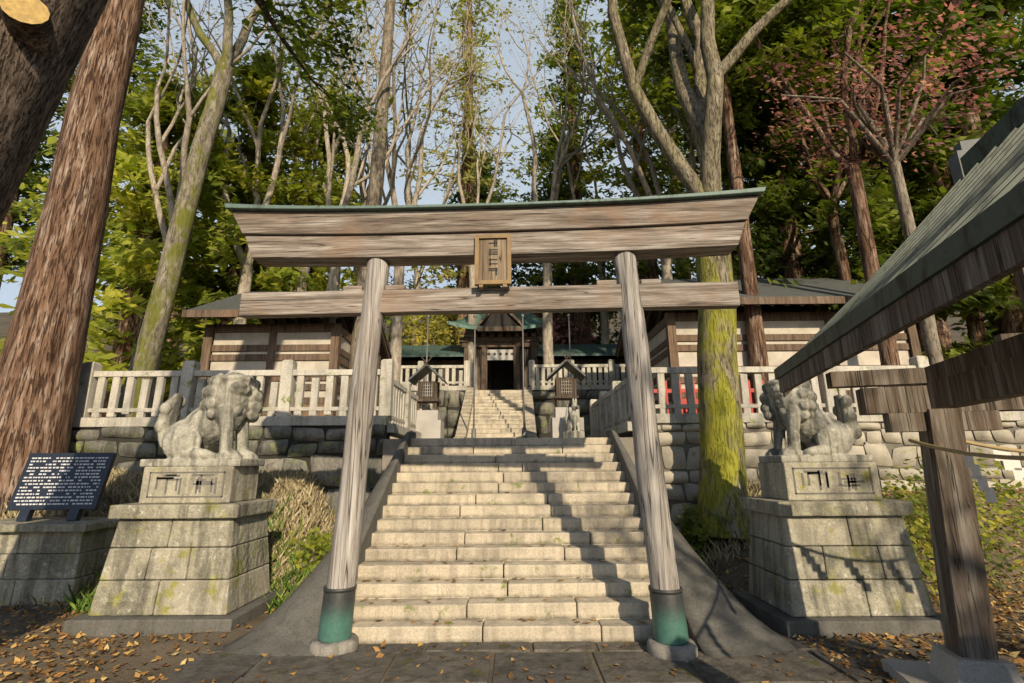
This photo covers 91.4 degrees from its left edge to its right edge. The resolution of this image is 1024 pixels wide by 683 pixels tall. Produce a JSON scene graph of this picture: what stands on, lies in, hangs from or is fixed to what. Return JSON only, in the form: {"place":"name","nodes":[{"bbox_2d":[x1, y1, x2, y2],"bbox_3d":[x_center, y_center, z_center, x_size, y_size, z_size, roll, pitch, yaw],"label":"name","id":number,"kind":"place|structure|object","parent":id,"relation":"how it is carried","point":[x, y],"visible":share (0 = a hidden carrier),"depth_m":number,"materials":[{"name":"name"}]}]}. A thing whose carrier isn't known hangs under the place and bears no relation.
{"place":"outdoors","nodes":[
{"label":"outdoors","id":0,"kind":"place"},
{"bbox_2d":[0,0,144,514],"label":"cedar","id":1,"kind":"object","parent":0,"point":[42,355],"visible":0.82,"depth_m":8.38,"materials":[{"name":"brown plant"}]},
{"bbox_2d":[116,0,314,416],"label":"tree","id":2,"kind":"object","parent":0,"point":[151,339],"depth_m":11.56,"materials":[{"name":"green plant"}]},
{"bbox_2d":[346,0,421,406],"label":"bare tree","id":3,"kind":"object","parent":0,"point":[376,181],"depth_m":14.27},
{"bbox_2d":[0,309,992,360],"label":"hill","id":4,"kind":"structure","parent":0,"point":[6,318],"depth_m":64.71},
{"bbox_2d":[103,71,237,355],"bbox_3d":[-17.224,-6.083,26.101,6.025,19.019,6.695,0,-14,0],"label":"tree","id":5,"kind":"object","parent":4,"relation":"on","point":[200,85],"depth_m":27.08,"materials":[{"name":"green plant"}]},
{"bbox_2d":[200,0,437,291],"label":"bare tree","id":6,"kind":"object","parent":4,"relation":"on","point":[348,42],"depth_m":28.41,"materials":[{"name":"wood"}]},
{"bbox_2d":[349,270,448,345],"bbox_3d":[-6.621,-1.427,26.034,7.248,5.276,5.508,0,-14,0],"label":"understorey","id":7,"kind":"object","parent":4,"relation":"on","point":[411,287],"depth_m":26.21,"materials":[{"name":"green plant"}]},
{"bbox_2d":[386,315,464,344],"bbox_3d":[-3.820,0.656,23.685,4.978,5.014,4.071,0,-14,0],"label":"understorey","id":8,"kind":"object","parent":4,"relation":"on","point":[433,330],"depth_m":23.11,"materials":[{"name":"green plant"}]},
{"bbox_2d":[396,0,542,344],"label":"conifer","id":9,"kind":"object","parent":4,"relation":"on","point":[478,124],"depth_m":27.21,"materials":[{"name":"green plant"}]},
{"bbox_2d":[423,150,541,343],"bbox_3d":[-1.628,-4.676,29.155,8.449,14.716,7.654,0,-14,0],"label":"conifer","id":10,"kind":"object","parent":4,"relation":"on","point":[487,174],"depth_m":29.60,"materials":[{"name":"green plant"}]},
{"bbox_2d":[426,263,539,333],"bbox_3d":[-1.116,-0.990,27.695,8.212,7.622,6.278,0,-14,0],"label":"understorey","id":11,"kind":"object","parent":4,"relation":"on","point":[514,284],"depth_m":28.16,"materials":[{"name":"green plant"}]},
{"bbox_2d":[511,124,619,343],"bbox_3d":[2.740,-5.047,28.125,7.935,15.790,8.386,0,-14,0],"label":"conifer","id":12,"kind":"object","parent":4,"relation":"on","point":[544,156],"depth_m":28.16,"materials":[{"name":"green plant"}]},
{"bbox_2d":[506,0,628,343],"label":"tree","id":13,"kind":"object","parent":4,"relation":"on","point":[548,185],"depth_m":25.71,"materials":[{"name":"green plant"}]},
{"bbox_2d":[534,312,600,343],"bbox_3d":[1.813,0.462,23.615,5.365,5.326,4.443,0,-14,0],"label":"understorey","id":14,"kind":"object","parent":4,"relation":"on","point":[563,321],"depth_m":22.88,"materials":[{"name":"green plant"}]},
{"bbox_2d":[538,262,620,343],"bbox_3d":[4.619,-0.839,26.351,7.543,7.170,5.757,0,-14,0],"label":"understorey","id":15,"kind":"object","parent":4,"relation":"on","point":[615,330],"depth_m":26.03,"materials":[{"name":"green plant"}]},
{"bbox_2d":[499,2,671,343],"bbox_3d":[4.453,-7.885,24.905,10.242,21.918,5.874,0,-14,0],"label":"bare tree","id":16,"kind":"object","parent":4,"relation":"on","point":[571,182],"depth_m":24.21,"materials":[{"name":"plant"}]},
{"bbox_2d":[644,30,699,277],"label":"conifer","id":17,"kind":"object","parent":4,"relation":"on","point":[670,191],"depth_m":36.28,"materials":[{"name":"green plant"}]},
{"bbox_2d":[660,10,803,277],"bbox_3d":[12.008,-10.325,28.378,7.658,27.008,7.403,0,-14,0],"label":"tree","id":18,"kind":"object","parent":4,"relation":"on","point":[727,184],"depth_m":27.55,"materials":[{"name":"green plant"}]},
{"bbox_2d":[381,437,634,481],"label":"terrace","id":19,"kind":"structure","parent":0,"point":[390,446],"depth_m":8.28,"materials":[{"name":"grey stone"}]},
{"bbox_2d":[0,61,131,287],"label":"tree","id":20,"kind":"object","parent":19,"relation":"on","point":[30,177],"depth_m":19.01,"materials":[{"name":"green plant"}]},
{"bbox_2d":[8,0,189,284],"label":"tree","id":21,"kind":"object","parent":19,"relation":"on","point":[134,83],"depth_m":25.64,"materials":[{"name":"green plant"}]},
{"bbox_2d":[0,52,259,417],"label":"tree","id":22,"kind":"object","parent":19,"relation":"on","point":[124,259],"depth_m":14.41,"materials":[{"name":"green plant"}]},
{"bbox_2d":[106,45,344,379],"bbox_3d":[-9.890,-4.848,18.744,8.494,14.126,7.939,0,-14,0],"label":"tree","id":23,"kind":"object","parent":19,"relation":"on","point":[233,109],"depth_m":18.03,"materials":[{"name":"green plant"}]},
{"bbox_2d":[145,0,323,416],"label":"bare tree","id":24,"kind":"object","parent":19,"relation":"on","point":[183,140],"depth_m":13.66,"materials":[{"name":"grey plant"}]},
{"bbox_2d":[125,0,346,359],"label":"bare tree","id":25,"kind":"object","parent":19,"relation":"on","point":[194,51],"depth_m":20.55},
{"bbox_2d":[143,0,373,323],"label":"bare tree","id":26,"kind":"object","parent":19,"relation":"on","point":[246,259],"depth_m":17.05,"materials":[{"name":"beige plant"}]},
{"bbox_2d":[181,291,391,415],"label":"shrine building","id":27,"kind":"structure","parent":19,"relation":"on","point":[312,343],"depth_m":11.70,"materials":[{"name":"white paint"}]},
{"bbox_2d":[196,86,423,342],"bbox_3d":[-8.000,-4.499,21.059,8.199,14.019,7.971,0,-14,0],"label":"tree","id":28,"kind":"object","parent":19,"relation":"on","point":[320,276],"depth_m":20.64,"materials":[{"name":"green plant"}]},
{"bbox_2d":[163,390,465,438],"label":"wall","id":29,"kind":"structure","parent":19,"relation":"on","point":[450,405],"depth_m":16.81,"materials":[{"name":"stone"}]},
{"bbox_2d":[379,360,469,390],"bbox_3d":[-4.776,1.210,17.319,6.631,1.067,0.340,0,-14,0],"label":"fence","id":30,"kind":"object","parent":29,"relation":"on","point":[466,381],"visible":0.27,"depth_m":17.28,"materials":[{"name":"stone"}]},
{"bbox_2d":[233,1,451,290],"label":"bare tree","id":31,"kind":"object","parent":19,"relation":"on","point":[337,143],"depth_m":20.41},
{"bbox_2d":[245,0,484,323],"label":"bare tree","id":32,"kind":"object","parent":19,"relation":"on","point":[352,180],"depth_m":15.04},
{"bbox_2d":[289,0,449,284],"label":"bare tree","id":33,"kind":"object","parent":19,"relation":"on","point":[386,198],"depth_m":25.23,"materials":[{"name":"grey wood"}]},
{"bbox_2d":[295,0,510,344],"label":"bare tree","id":34,"kind":"object","parent":19,"relation":"on","point":[445,199],"depth_m":25.22,"materials":[{"name":"plant"}]},
{"bbox_2d":[323,0,500,438],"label":"bare tree","id":35,"kind":"object","parent":19,"relation":"on","point":[390,171],"depth_m":17.94,"materials":[{"name":"grey plant"}]},
{"bbox_2d":[408,356,447,437],"bbox_3d":[-1.940,1.391,11.540,0.800,1.980,0.730,0,-14,0],"label":"hokora","id":36,"kind":"object","parent":19,"relation":"on","point":[429,423],"visible":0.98,"depth_m":11.38,"materials":[{"name":"stone"}]},
{"bbox_2d":[397,0,592,389],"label":"bare tree","id":37,"kind":"object","parent":19,"relation":"on","point":[498,156],"depth_m":21.08,"materials":[{"name":"grey plant"}]},
{"bbox_2d":[447,313,542,389],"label":"shrine gate","id":38,"kind":"structure","parent":19,"relation":"on","point":[498,341],"depth_m":19.39,"materials":[{"name":"brown wood"}]},
{"bbox_2d":[467,390,522,437],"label":"stairs","id":39,"kind":"structure","parent":19,"relation":"on","point":[498,413],"depth_m":15.26,"materials":[{"name":"stone"}]},
{"bbox_2d":[454,387,537,437],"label":"stair cheeks","id":40,"kind":"object","parent":19,"relation":"on","point":[464,422],"visible":0.45,"depth_m":14.78,"materials":[{"name":"beige stone"}]},
{"bbox_2d":[425,314,571,437],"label":"wooden poles","id":41,"kind":"object","parent":19,"relation":"on","point":[473,433],"visible":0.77,"depth_m":13.52,"materials":[{"name":"paint"}]},
{"bbox_2d":[381,344,625,385],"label":"shrine wings","id":42,"kind":"object","parent":19,"relation":"on","point":[580,354],"visible":0.18,"depth_m":19.90},
{"bbox_2d":[463,0,665,384],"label":"bare tree","id":43,"kind":"object","parent":19,"relation":"on","point":[557,168],"depth_m":19.71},
{"bbox_2d":[547,352,585,437],"bbox_3d":[1.209,1.274,11.151,0.800,1.980,0.730,0,-14,0],"label":"hokora","id":44,"kind":"object","parent":19,"relation":"on","point":[565,388],"visible":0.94,"depth_m":11.04,"materials":[{"name":"stone"}]},
{"bbox_2d":[563,398,584,437],"bbox_3d":[1.254,1.626,10.321,0.260,0.899,0.478,7,-16,-29],"label":"fox statue","id":45,"kind":"object","parent":19,"relation":"on","point":[572,424],"visible":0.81,"depth_m":10.22,"materials":[{"name":"stone"}]},
{"bbox_2d":[532,389,629,437],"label":"wall","id":46,"kind":"structure","parent":19,"relation":"on","point":[544,404],"depth_m":16.80,"materials":[{"name":"stone"}]},
{"bbox_2d":[529,359,624,389],"bbox_3d":[4.844,1.142,17.319,8.531,1.068,0.340,0,-14,0],"label":"fence","id":47,"kind":"object","parent":46,"relation":"on","point":[611,369],"visible":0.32,"depth_m":17.27,"materials":[{"name":"stone"}]},
{"bbox_2d":[512,0,695,278],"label":"bare tree","id":48,"kind":"object","parent":19,"relation":"on","point":[615,125],"depth_m":16.85,"materials":[{"name":"grey wood"}]},
{"bbox_2d":[574,0,696,284],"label":"tree","id":49,"kind":"object","parent":19,"relation":"on","point":[620,175],"depth_m":22.04,"materials":[{"name":"green plant"}]},
{"bbox_2d":[653,380,763,413],"bbox_3d":[3.910,1.434,10.350,2.700,1.250,0.100,0,-14,0],"label":"red fence","id":50,"kind":"object","parent":19,"relation":"on","point":[751,390],"visible":0.05,"depth_m":10.41,"materials":[{"name":"paint"}]},
{"bbox_2d":[602,41,820,211],"bbox_3d":[9.502,-10.826,20.254,11.250,13.229,9.151,0,-14,0],"label":"broadleaf","id":51,"kind":"object","parent":19,"relation":"on","point":[663,118],"depth_m":21.82,"materials":[{"name":"green plant"}]},
{"bbox_2d":[599,0,867,412],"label":"tree","id":52,"kind":"object","parent":19,"relation":"on","point":[725,24],"depth_m":12.34,"materials":[{"name":"green plant"}]},
{"bbox_2d":[615,278,921,436],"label":"hall","id":53,"kind":"structure","parent":19,"relation":"on","point":[672,337],"depth_m":11.60,"materials":[{"name":"white paint"}]},
{"bbox_2d":[752,105,856,272],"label":"conifer","id":54,"kind":"object","parent":19,"relation":"on","point":[802,241],"depth_m":22.58,"materials":[{"name":"green plant"}]},
{"bbox_2d":[674,6,935,328],"bbox_3d":[9.030,-7.029,17.413,8.279,21.013,7.744,0,-14,0],"label":"tree","id":55,"kind":"object","parent":19,"relation":"on","point":[770,238],"depth_m":15.64,"materials":[{"name":"green plant"}]},
{"bbox_2d":[738,0,1022,364],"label":"red maple","id":56,"kind":"object","parent":19,"relation":"on","point":[955,3],"depth_m":10.69,"materials":[{"name":"plant"}]},
{"bbox_2d":[743,0,1019,358],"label":"tree","id":57,"kind":"object","parent":19,"relation":"on","point":[879,201],"depth_m":14.12,"materials":[{"name":"brown plant"}]},
{"bbox_2d":[748,0,1023,348],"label":"broadleaf","id":58,"kind":"object","parent":19,"relation":"on","point":[934,170],"depth_m":14.32,"materials":[{"name":"green plant"}]},
{"bbox_2d":[818,0,1023,359],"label":"tree","id":59,"kind":"object","parent":19,"relation":"on","point":[997,52],"depth_m":13.71,"materials":[{"name":"green plant"}]},
{"bbox_2d":[908,11,1023,199],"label":"conifer","id":60,"kind":"object","parent":19,"relation":"on","point":[997,94],"depth_m":20.82,"materials":[{"name":"green plant"}]},
{"bbox_2d":[0,0,1023,312],"bbox_3d":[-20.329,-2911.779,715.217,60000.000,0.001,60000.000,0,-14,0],"label":"sky","id":61,"kind":"structure","parent":0,"point":[10,290],"depth_m":3994.80,"materials":[{"name":"blue"}]},
{"bbox_2d":[0,480,1023,682],"bbox_3d":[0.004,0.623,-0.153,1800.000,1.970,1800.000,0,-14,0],"label":"ground","id":62,"kind":"structure","parent":0,"point":[146,653],"depth_m":4.73,"materials":[{"name":"brown soil"}]},
{"bbox_2d":[0,0,107,226],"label":"trunk","id":63,"kind":"object","parent":62,"relation":"on","point":[33,86],"visible":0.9,"depth_m":3.75,"materials":[{"name":"brown plant"}]},
{"bbox_2d":[0,0,58,60],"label":"branch stub","id":64,"kind":"object","parent":63,"relation":"attached to","point":[33,32],"visible":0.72,"depth_m":3.54,"materials":[{"name":"brown plant"}]},
{"bbox_2d":[254,0,370,124],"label":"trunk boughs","id":65,"kind":"object","parent":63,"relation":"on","point":[272,23],"visible":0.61,"depth_m":8.38,"materials":[{"name":"brown plant"}]},
{"bbox_2d":[227,0,396,147],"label":"tree foliage","id":66,"kind":"object","parent":65,"relation":"on","point":[317,57],"visible":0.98,"depth_m":9.74,"materials":[{"name":"green plant"}]},
{"bbox_2d":[0,517,119,605],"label":"sign base","id":67,"kind":"object","parent":62,"relation":"on","point":[49,558],"visible":0.76,"depth_m":6.07,"materials":[{"name":"grey stone"}]},
{"bbox_2d":[6,453,116,521],"bbox_3d":[-5.975,1.922,6.631,1.094,0.871,0.343,0,-14,0],"label":"sign board","id":68,"kind":"object","parent":67,"relation":"on","point":[74,484],"visible":1,"depth_m":6.62,"materials":[{"name":"black metal"}]},
{"bbox_2d":[0,466,335,610],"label":"dry grass","id":69,"kind":"structure","parent":62,"relation":"on","point":[294,483],"depth_m":7.50,"materials":[{"name":"beige plant"}]},
{"bbox_2d":[62,466,282,636],"bbox_3d":[-3.604,2.294,5.673,1.660,1.700,1.190,0,-14,0],"label":"pedestal","id":70,"kind":"object","parent":62,"relation":"on","point":[184,565],"visible":0.91,"depth_m":5.28,"materials":[{"name":"stone"}]},
{"bbox_2d":[146,471,225,497],"bbox_3d":[-3.609,1.585,5.545,0.840,0.275,0.024,0,-14,0],"label":"carved inscription","id":71,"kind":"object","parent":70,"relation":"attached to","point":[200,481],"visible":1,"depth_m":5.54,"materials":[{"name":"grey stone"}]},
{"bbox_2d":[140,372,264,466],"bbox_3d":[-3.636,0.933,6.033,1.180,1.122,0.688,0,-14,0],"label":"guardian lion statue","id":72,"kind":"object","parent":70,"relation":"on","point":[202,434],"visible":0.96,"depth_m":5.82,"materials":[{"name":"stone"}]},
{"bbox_2d":[63,485,326,617],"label":"green tufts","id":73,"kind":"object","parent":62,"relation":"on","point":[86,603],"visible":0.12,"depth_m":6.23,"materials":[{"name":"green plant"}]},
{"bbox_2d":[69,424,389,515],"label":"wall","id":74,"kind":"structure","parent":62,"relation":"on","point":[319,450],"depth_m":8.38,"materials":[{"name":"stone"}]},
{"bbox_2d":[72,359,394,426],"bbox_3d":[-7.444,0.926,8.765,10.700,1.164,0.340,0,-14,0],"label":"fence","id":75,"kind":"object","parent":74,"relation":"on","point":[188,384],"visible":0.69,"depth_m":8.71,"materials":[{"name":"stone"}]},
{"bbox_2d":[387,379,432,438],"bbox_3d":[-2.189,1.569,10.934,0.340,1.118,4.638,0,-14,0],"label":"fence return","id":76,"kind":"object","parent":75,"relation":"attached to","point":[401,424],"visible":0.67,"depth_m":9.95,"materials":[{"name":"stone"}]},
{"bbox_2d":[273,527,333,580],"bbox_3d":[-2.613,2.959,6.894,1.366,0.773,1.118,0,-14,0],"label":"bush","id":77,"kind":"object","parent":62,"relation":"on","point":[323,547],"depth_m":6.77,"materials":[{"name":"green plant"}]},
{"bbox_2d":[215,431,415,677],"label":"ramp","id":78,"kind":"structure","parent":62,"relation":"on","point":[289,625],"depth_m":4.87,"materials":[{"name":"concrete"}]},
{"bbox_2d":[326,251,679,589],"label":"torii pillars","id":79,"kind":"structure","parent":62,"relation":"on","point":[348,528],"depth_m":4.75,"materials":[{"name":"wood"}]},
{"bbox_2d":[239,279,739,318],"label":"torii tie beam","id":80,"kind":"structure","parent":79,"relation":"attached to","point":[599,296],"depth_m":5.11,"materials":[{"name":"wood"}]},
{"bbox_2d":[474,234,511,289],"bbox_3d":[-0.192,-0.815,5.123,0.370,0.570,0.095,-1,-14,3],"label":"shrine plaque","id":81,"kind":"object","parent":80,"relation":"on","point":[492,259],"visible":1,"depth_m":5.09,"materials":[{"name":"brown wood"}]},
{"bbox_2d":[245,222,744,266],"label":"torii lintel","id":82,"kind":"structure","parent":79,"relation":"on","point":[700,240],"depth_m":5.20,"materials":[{"name":"brown wood"}]},
{"bbox_2d":[232,195,758,235],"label":"torii top lintel","id":83,"kind":"structure","parent":82,"relation":"on","point":[671,213],"depth_m":5.19,"materials":[{"name":"wood"}]},
{"bbox_2d":[224,187,765,213],"bbox_3d":[-0.230,-1.402,5.410,5.634,0.120,0.500,-1,-14,3],"label":"torii roof cap","id":84,"kind":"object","parent":83,"relation":"on","point":[759,191],"depth_m":5.17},
{"bbox_2d":[0,475,1023,682],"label":"fallen leaves","id":85,"kind":"object","parent":62,"relation":"on","point":[865,637],"visible":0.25,"depth_m":4.51,"materials":[{"name":"brown plant"}]},
{"bbox_2d":[352,437,688,643],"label":"stairs","id":86,"kind":"structure","parent":62,"relation":"on","point":[581,493],"depth_m":5.69,"materials":[{"name":"stone"}]},
{"bbox_2d":[353,444,645,624],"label":"fallen leaves","id":87,"kind":"object","parent":86,"relation":"on","point":[447,621],"depth_m":5.29,"materials":[{"name":"brown plant"}]},
{"bbox_2d":[608,0,792,538],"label":"tree","id":88,"kind":"object","parent":62,"relation":"on","point":[701,104],"depth_m":8.55,"materials":[{"name":"plant"}]},
{"bbox_2d":[677,503,737,558],"bbox_3d":[2.859,2.802,7.157,1.038,0.905,0.689,0,-14,0],"label":"bush","id":89,"kind":"object","parent":62,"relation":"on","point":[692,519],"depth_m":7.14,"materials":[{"name":"green plant"}]},
{"bbox_2d":[606,430,842,672],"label":"ramp","id":90,"kind":"structure","parent":62,"relation":"on","point":[719,616],"depth_m":4.80,"materials":[{"name":"concrete"}]},
{"bbox_2d":[680,478,924,573],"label":"dry grass","id":91,"kind":"structure","parent":62,"relation":"on","point":[753,490],"depth_m":6.97,"materials":[{"name":"beige plant"}]},
{"bbox_2d":[632,420,1023,531],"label":"wall","id":92,"kind":"structure","parent":62,"relation":"on","point":[680,446],"depth_m":8.34,"materials":[{"name":"grey stone"}]},
{"bbox_2d":[588,378,631,437],"bbox_3d":[2.151,1.543,10.933,0.340,1.110,4.638,0,-14,0],"label":"fence return","id":93,"kind":"object","parent":92,"relation":"on","point":[609,410],"visible":0.82,"depth_m":10.22,"materials":[{"name":"stone"}]},
{"bbox_2d":[627,356,1023,422],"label":"fence","id":94,"kind":"object","parent":92,"relation":"on","point":[825,395],"visible":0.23,"depth_m":8.71,"materials":[{"name":"stone"}]},
{"bbox_2d":[734,462,942,637],"bbox_3d":[3.435,2.197,5.478,1.660,1.700,1.190,0,-14,0],"label":"pedestal","id":95,"kind":"object","parent":62,"relation":"on","point":[828,565],"visible":0.94,"depth_m":5.09,"materials":[{"name":"stone"}]},
{"bbox_2d":[759,379,872,462],"bbox_3d":[3.446,0.897,5.817,1.044,0.993,0.602,0,-14,0],"label":"guardian lion statue","id":96,"kind":"object","parent":95,"relation":"on","point":[815,433],"visible":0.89,"depth_m":5.62,"materials":[{"name":"stone"}]},
{"bbox_2d":[792,467,874,493],"bbox_3d":[3.430,1.489,5.351,0.840,0.275,0.024,0,-14,0],"label":"carved inscription","id":97,"kind":"object","parent":95,"relation":"attached to","point":[853,480],"visible":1,"depth_m":5.34,"materials":[{"name":"grey stone"}]},
{"bbox_2d":[877,447,1023,604],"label":"bush","id":98,"kind":"object","parent":62,"relation":"on","point":[922,502],"depth_m":6.19,"materials":[{"name":"green plant"}]},
{"bbox_2d":[156,640,930,682],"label":"paving","id":99,"kind":"structure","parent":0,"point":[637,662],"depth_m":4.04,"materials":[{"name":"grey stone"}]},
{"bbox_2d":[309,632,697,662],"bbox_3d":[-0.101,2.700,4.398,3.410,0.155,0.430,-1,-14,3],"label":"torii stone feet","id":100,"kind":"object","parent":99,"relation":"on","point":[686,653],"visible":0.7,"depth_m":4.27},
{"bbox_2d":[318,584,688,645],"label":"pillar base sleeves","id":101,"kind":"object","parent":100,"relation":"on","point":[667,612],"visible":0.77,"depth_m":4.36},
{"bbox_2d":[778,218,1023,682],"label":"pavilion","id":102,"kind":"structure","parent":99,"relation":"on","point":[947,403],"depth_m":3.50,"materials":[{"name":"brown wood"}]},
{"bbox_2d":[774,96,1023,379],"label":"pavilion roof","id":103,"kind":"structure","parent":102,"relation":"attached to","point":[980,203],"depth_m":2.86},
{"bbox_2d":[908,439,1023,502],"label":"shimenawa rope","id":104,"kind":"object","parent":102,"relation":"hanging from","point":[1008,459],"visible":0.97,"depth_m":3.24,"materials":[{"name":"beige fabric"}]},
{"bbox_2d":[577,0,889,170],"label":"broadleaf","id":105,"kind":"object","parent":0,"point":[853,148],"depth_m":11.82,"materials":[{"name":"green plant"}]},
{"bbox_2d":[641,0,1023,202],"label":"broadleaf","id":106,"kind":"object","parent":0,"point":[825,194],"depth_m":14.45,"materials":[{"name":"green plant"}]},
{"bbox_2d":[826,203,851,305],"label":"tree trunk","id":107,"kind":"object","parent":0,"point":[841,259],"visible":0.26,"depth_m":13.92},
{"bbox_2d":[846,164,900,365],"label":"tree trunk","id":108,"kind":"object","parent":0,"point":[888,352],"visible":0.52,"depth_m":10.74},
{"bbox_2d":[893,12,953,349],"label":"conifer","id":109,"kind":"object","parent":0,"point":[944,335],"depth_m":24.27,"materials":[{"name":"brown plant"}]}
]}

